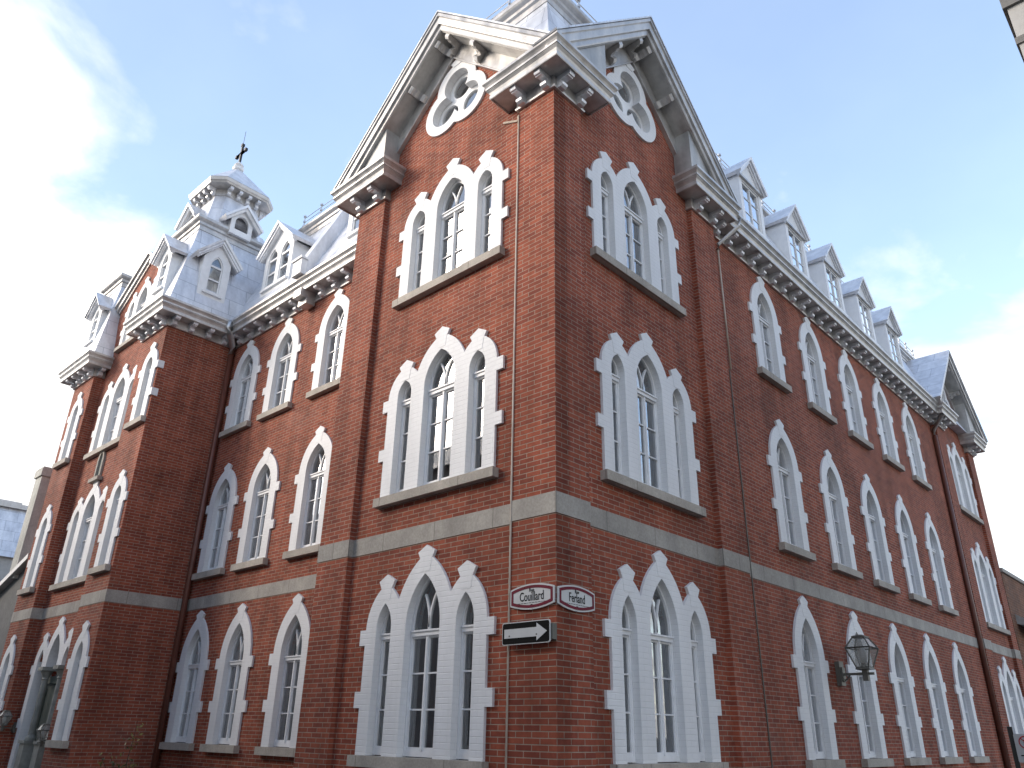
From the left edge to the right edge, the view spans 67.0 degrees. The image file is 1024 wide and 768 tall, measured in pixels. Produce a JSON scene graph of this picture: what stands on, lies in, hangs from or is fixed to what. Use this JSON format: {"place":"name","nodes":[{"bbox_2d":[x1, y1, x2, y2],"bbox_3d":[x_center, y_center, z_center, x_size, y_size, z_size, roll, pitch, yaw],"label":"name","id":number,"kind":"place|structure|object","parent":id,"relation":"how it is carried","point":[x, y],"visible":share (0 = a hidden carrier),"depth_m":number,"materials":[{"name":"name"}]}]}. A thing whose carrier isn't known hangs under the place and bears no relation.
{"place":"outdoors","nodes":[
{"label":"outdoors","id":0,"kind":"place"},
{"bbox_2d":[0,0,1023,579],"label":"sky","id":1,"kind":"structure","parent":0,"point":[893,129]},
{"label":"pavement","id":2,"kind":"structure","parent":0,"visible":0},
{"bbox_2d":[98,721,143,767],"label":"shrub","id":3,"kind":"object","parent":2,"relation":"on","point":[119,766],"visible":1,"depth_m":15.86,"materials":[{"name":"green plant"}]},
{"bbox_2d":[1007,727,1023,767],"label":"no parking sign","id":4,"kind":"object","parent":2,"relation":"on","point":[1017,743],"visible":1,"depth_m":17.34,"materials":[{"name":"metal"}]},
{"bbox_3d":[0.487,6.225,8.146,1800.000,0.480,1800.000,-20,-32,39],"label":"ground","id":5,"kind":"structure","parent":0,"visible":0},
{"bbox_2d":[0,499,27,581],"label":"mansard house","id":6,"kind":"structure","parent":5,"relation":"on","point":[12,515],"depth_m":41.34,"materials":[{"name":"metal"}]},
{"bbox_2d":[0,466,52,659],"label":"grey house","id":7,"kind":"structure","parent":5,"relation":"on","point":[10,583],"depth_m":24.41,"materials":[{"name":"paint"}]},
{"bbox_2d":[0,0,1023,767],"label":"convent building","id":8,"kind":"structure","parent":5,"relation":"on","point":[556,292],"depth_m":15.71,"materials":[{"name":"red brick"}]},
{"bbox_2d":[0,710,16,732],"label":"wall lantern","id":9,"kind":"object","parent":8,"relation":"attached to","point":[13,729],"depth_m":20.33,"materials":[{"name":"brown metal"}]},
{"bbox_2d":[0,635,16,711],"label":"window","id":10,"kind":"structure","parent":8,"relation":"in","point":[6,668],"depth_m":21.45,"materials":[{"name":"white paint"}]},
{"bbox_2d":[16,504,52,595],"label":"window","id":11,"kind":"structure","parent":8,"relation":"in","point":[41,535],"depth_m":22.73,"materials":[{"name":"white paint"}]},
{"bbox_2d":[7,616,73,767],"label":"doorway","id":12,"kind":"structure","parent":8,"relation":"in","point":[39,704],"depth_m":20.08,"materials":[{"name":"white paint"}]},
{"bbox_2d":[36,723,49,746],"bbox_3d":[-10.983,8.313,18.274,0.287,0.541,0.456,-20,-32,39],"label":"wall lantern","id":13,"kind":"object","parent":8,"relation":"attached to","point":[42,739],"depth_m":18.19,"materials":[{"name":"brown metal"}]},
{"bbox_2d":[44,621,90,747],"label":"window","id":14,"kind":"structure","parent":8,"relation":"in","point":[69,701],"depth_m":17.90,"materials":[{"name":"white paint"}]},
{"bbox_2d":[52,392,83,469],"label":"window","id":15,"kind":"structure","parent":8,"relation":"in","point":[66,445],"depth_m":24.24,"materials":[{"name":"white paint"}]},
{"bbox_2d":[48,481,107,590],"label":"window","id":16,"kind":"structure","parent":8,"relation":"in","point":[82,529],"depth_m":21.58,"materials":[{"name":"white paint"}]},
{"bbox_2d":[87,469,128,575],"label":"window","id":17,"kind":"structure","parent":8,"relation":"in","point":[111,529],"depth_m":19.44,"materials":[{"name":"white paint"}]},
{"bbox_2d":[83,363,136,460],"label":"window","id":18,"kind":"structure","parent":8,"relation":"in","point":[106,434],"depth_m":23.12,"materials":[{"name":"white paint"}]},
{"bbox_2d":[113,276,156,353],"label":"window","id":19,"kind":"structure","parent":8,"relation":"in","point":[138,302],"depth_m":24.67,"materials":[{"name":"white paint"}]},
{"bbox_2d":[123,342,164,430],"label":"window","id":20,"kind":"structure","parent":8,"relation":"in","point":[146,375],"depth_m":20.91,"materials":[{"name":"white paint"}]},
{"bbox_2d":[159,611,209,750],"bbox_3d":[-7.451,7.050,18.526,1.600,3.090,0.750,-20,-32,39],"label":"window","id":21,"kind":"structure","parent":8,"relation":"in","point":[185,705],"depth_m":18.35,"materials":[{"name":"white paint"}]},
{"bbox_2d":[191,463,238,580],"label":"window","id":22,"kind":"structure","parent":8,"relation":"in","point":[213,546],"depth_m":19.90,"materials":[{"name":"white paint"}]},
{"bbox_2d":[199,603,254,753],"bbox_3d":[-6.006,6.523,17.294,1.600,3.090,0.750,-20,-32,39],"label":"window","id":23,"kind":"structure","parent":8,"relation":"in","point":[228,704],"depth_m":17.12,"materials":[{"name":"white paint"}]},
{"bbox_2d":[218,340,261,438],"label":"window","id":24,"kind":"structure","parent":8,"relation":"in","point":[243,394],"depth_m":21.43,"materials":[{"name":"white paint"}]},
{"bbox_2d":[230,447,280,571],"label":"window","id":25,"kind":"structure","parent":8,"relation":"in","point":[258,521],"depth_m":18.69,"materials":[{"name":"white paint"}]},
{"bbox_2d":[256,318,302,421],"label":"window","id":26,"kind":"structure","parent":8,"relation":"in","point":[282,374],"depth_m":20.20,"materials":[{"name":"white paint"}]},
{"bbox_2d":[254,593,310,756],"bbox_3d":[-4.335,5.913,15.869,1.600,3.090,0.750,-20,-32,39],"label":"window","id":27,"kind":"structure","parent":8,"relation":"in","point":[281,708],"depth_m":15.76,"materials":[{"name":"white paint"}]},
{"bbox_2d":[282,426,331,559],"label":"window","id":28,"kind":"structure","parent":8,"relation":"in","point":[311,482],"depth_m":17.36,"materials":[{"name":"white paint"}]},
{"bbox_2d":[305,289,349,399],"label":"window","id":29,"kind":"structure","parent":8,"relation":"in","point":[327,366],"depth_m":18.90,"materials":[{"name":"white paint"}]},
{"bbox_2d":[346,545,496,767],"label":"window","id":30,"kind":"structure","parent":8,"relation":"in","point":[424,694],"depth_m":11.15,"materials":[{"name":"white paint"}]},
{"bbox_2d":[372,326,504,509],"bbox_3d":[-1.030,0.456,12.947,2.950,2.990,0.750,-20,-32,39],"label":"window","id":31,"kind":"structure","parent":8,"relation":"in","point":[440,438],"depth_m":12.72,"materials":[{"name":"white paint"}]},
{"bbox_2d":[392,150,509,309],"bbox_3d":[-0.954,-2.964,14.484,2.950,2.810,0.750,-20,-32,39],"label":"window","id":32,"kind":"structure","parent":8,"relation":"in","point":[452,244],"depth_m":14.26,"materials":[{"name":"white paint"}]},
{"bbox_2d":[426,60,486,136],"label":"trefoil window","id":33,"kind":"structure","parent":8,"relation":"in","point":[464,106],"depth_m":15.83,"materials":[{"name":"white paint"}]},
{"bbox_2d":[502,619,556,645],"bbox_3d":[0.211,3.148,9.790,0.835,0.276,0.114,-20,-32,39],"label":"one way sign","id":34,"kind":"object","parent":8,"relation":"attached to","point":[531,632],"visible":1,"depth_m":9.72,"materials":[{"name":"black metal"}]},
{"bbox_2d":[510,583,554,609],"bbox_3d":[0.259,2.744,9.985,0.750,0.331,0.032,-20,-32,39],"label":"street sign","id":35,"kind":"object","parent":8,"relation":"attached to","point":[532,596],"visible":1,"depth_m":9.97,"materials":[{"name":"white metal"}]},
{"bbox_2d":[557,585,594,611],"bbox_3d":[0.833,2.774,9.987,0.032,0.331,0.750,-20,-32,39],"label":"street sign","id":36,"kind":"object","parent":8,"relation":"attached to","point":[575,598],"visible":1,"depth_m":9.96,"materials":[{"name":"white metal"}]},
{"bbox_2d":[606,64,655,142],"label":"trefoil window","id":37,"kind":"structure","parent":8,"relation":"in","point":[629,99],"depth_m":15.91,"materials":[{"name":"white paint"}]},
{"bbox_2d":[585,151,686,317],"bbox_3d":[2.094,-2.900,14.489,0.750,2.810,2.950,-20,-32,39],"label":"window","id":38,"kind":"structure","parent":8,"relation":"in","point":[640,247],"depth_m":14.26,"materials":[{"name":"white paint"}]},
{"bbox_2d":[594,332,706,517],"bbox_3d":[2.093,0.548,13.011,0.750,2.990,2.950,-20,-32,39],"label":"window","id":39,"kind":"structure","parent":8,"relation":"in","point":[648,450],"depth_m":12.76,"materials":[{"name":"white paint"}]},
{"bbox_2d":[602,550,728,767],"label":"window","id":40,"kind":"structure","parent":8,"relation":"in","point":[665,708],"depth_m":11.20,"materials":[{"name":"white paint"}]},
{"bbox_2d":[747,277,791,393],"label":"window","id":41,"kind":"structure","parent":8,"relation":"in","point":[771,362],"depth_m":17.92,"materials":[{"name":"white paint"}]},
{"bbox_2d":[766,419,815,561],"bbox_3d":[5.776,2.151,16.396,0.320,2.990,1.600,-20,-32,39],"label":"window","id":42,"kind":"structure","parent":8,"relation":"in","point":[787,501],"depth_m":16.36,"materials":[{"name":"white paint"}]},
{"bbox_2d":[797,317,837,424],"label":"window","id":43,"kind":"structure","parent":8,"relation":"in","point":[814,367],"depth_m":19.64,"materials":[{"name":"white paint"}]},
{"bbox_2d":[790,596,845,767],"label":"window","id":44,"kind":"structure","parent":8,"relation":"in","point":[815,711],"depth_m":14.77,"materials":[{"name":"white paint"}]},
{"bbox_2d":[818,449,862,579],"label":"window","id":45,"kind":"structure","parent":8,"relation":"in","point":[837,525],"depth_m":18.08,"materials":[{"name":"white paint"}]},
{"bbox_2d":[837,350,873,450],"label":"window","id":46,"kind":"structure","parent":8,"relation":"in","point":[852,396],"depth_m":21.29,"materials":[{"name":"white paint"}]},
{"bbox_2d":[834,634,878,685],"bbox_3d":[6.935,5.566,15.600,0.806,0.957,0.508,-20,-32,39],"label":"wall lantern","id":47,"kind":"object","parent":8,"relation":"attached to","point":[842,674],"depth_m":15.55,"materials":[{"name":"brown metal"}]},
{"bbox_2d":[845,611,893,766],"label":"window","id":48,"kind":"structure","parent":8,"relation":"in","point":[868,718],"depth_m":16.41,"materials":[{"name":"white paint"}]},
{"bbox_2d":[860,474,900,593],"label":"window","id":49,"kind":"structure","parent":8,"relation":"in","point":[876,544],"depth_m":19.73,"materials":[{"name":"white paint"}]},
{"bbox_2d":[871,378,904,471],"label":"window","id":50,"kind":"structure","parent":8,"relation":"in","point":[884,428],"depth_m":22.94,"materials":[{"name":"white paint"}]},
{"bbox_2d":[888,623,931,765],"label":"window","id":51,"kind":"structure","parent":8,"relation":"in","point":[908,720],"depth_m":18.14,"materials":[{"name":"white paint"}]},
{"bbox_2d":[894,495,931,605],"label":"window","id":52,"kind":"structure","parent":8,"relation":"in","point":[910,562],"depth_m":21.39,"materials":[{"name":"white paint"}]},
{"bbox_2d":[901,402,931,490],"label":"window","id":53,"kind":"structure","parent":8,"relation":"in","point":[913,451],"depth_m":24.60,"materials":[{"name":"white paint"}]},
{"bbox_2d":[924,512,958,615],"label":"window","id":54,"kind":"structure","parent":8,"relation":"in","point":[932,543],"depth_m":23.04,"materials":[{"name":"white paint"}]},
{"bbox_2d":[922,633,963,763],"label":"window","id":55,"kind":"structure","parent":8,"relation":"in","point":[941,721],"depth_m":19.79,"materials":[{"name":"white paint"}]},
{"bbox_2d":[941,388,950,407],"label":"trefoil window","id":56,"kind":"structure","parent":8,"relation":"in","point":[944,398],"depth_m":29.48,"materials":[{"name":"white paint"}]},
{"bbox_2d":[946,442,983,524],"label":"window","id":57,"kind":"structure","parent":8,"relation":"in","point":[963,482],"depth_m":27.95,"materials":[{"name":"white paint"}]},
{"bbox_2d":[952,642,989,762],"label":"window","id":58,"kind":"structure","parent":8,"relation":"in","point":[970,725],"depth_m":21.45,"materials":[{"name":"white paint"}]},
{"bbox_2d":[970,542,1010,634],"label":"window","id":59,"kind":"structure","parent":8,"relation":"in","point":[992,608],"depth_m":26.44,"materials":[{"name":"white paint"}]},
{"bbox_2d":[997,656,1023,733],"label":"window","id":60,"kind":"structure","parent":8,"relation":"in","point":[1010,688],"depth_m":25.02,"materials":[{"name":"white paint"}]},
{"bbox_2d":[999,0,1023,61],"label":"corner house","id":61,"kind":"structure","parent":5,"relation":"on","point":[1013,10],"depth_m":11.20,"materials":[{"name":"grey paint"}]},
{"bbox_2d":[1000,568,1023,667],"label":"brick house","id":62,"kind":"structure","parent":5,"relation":"on","point":[1013,584],"depth_m":28.36,"materials":[{"name":"brown brick"}]}
]}

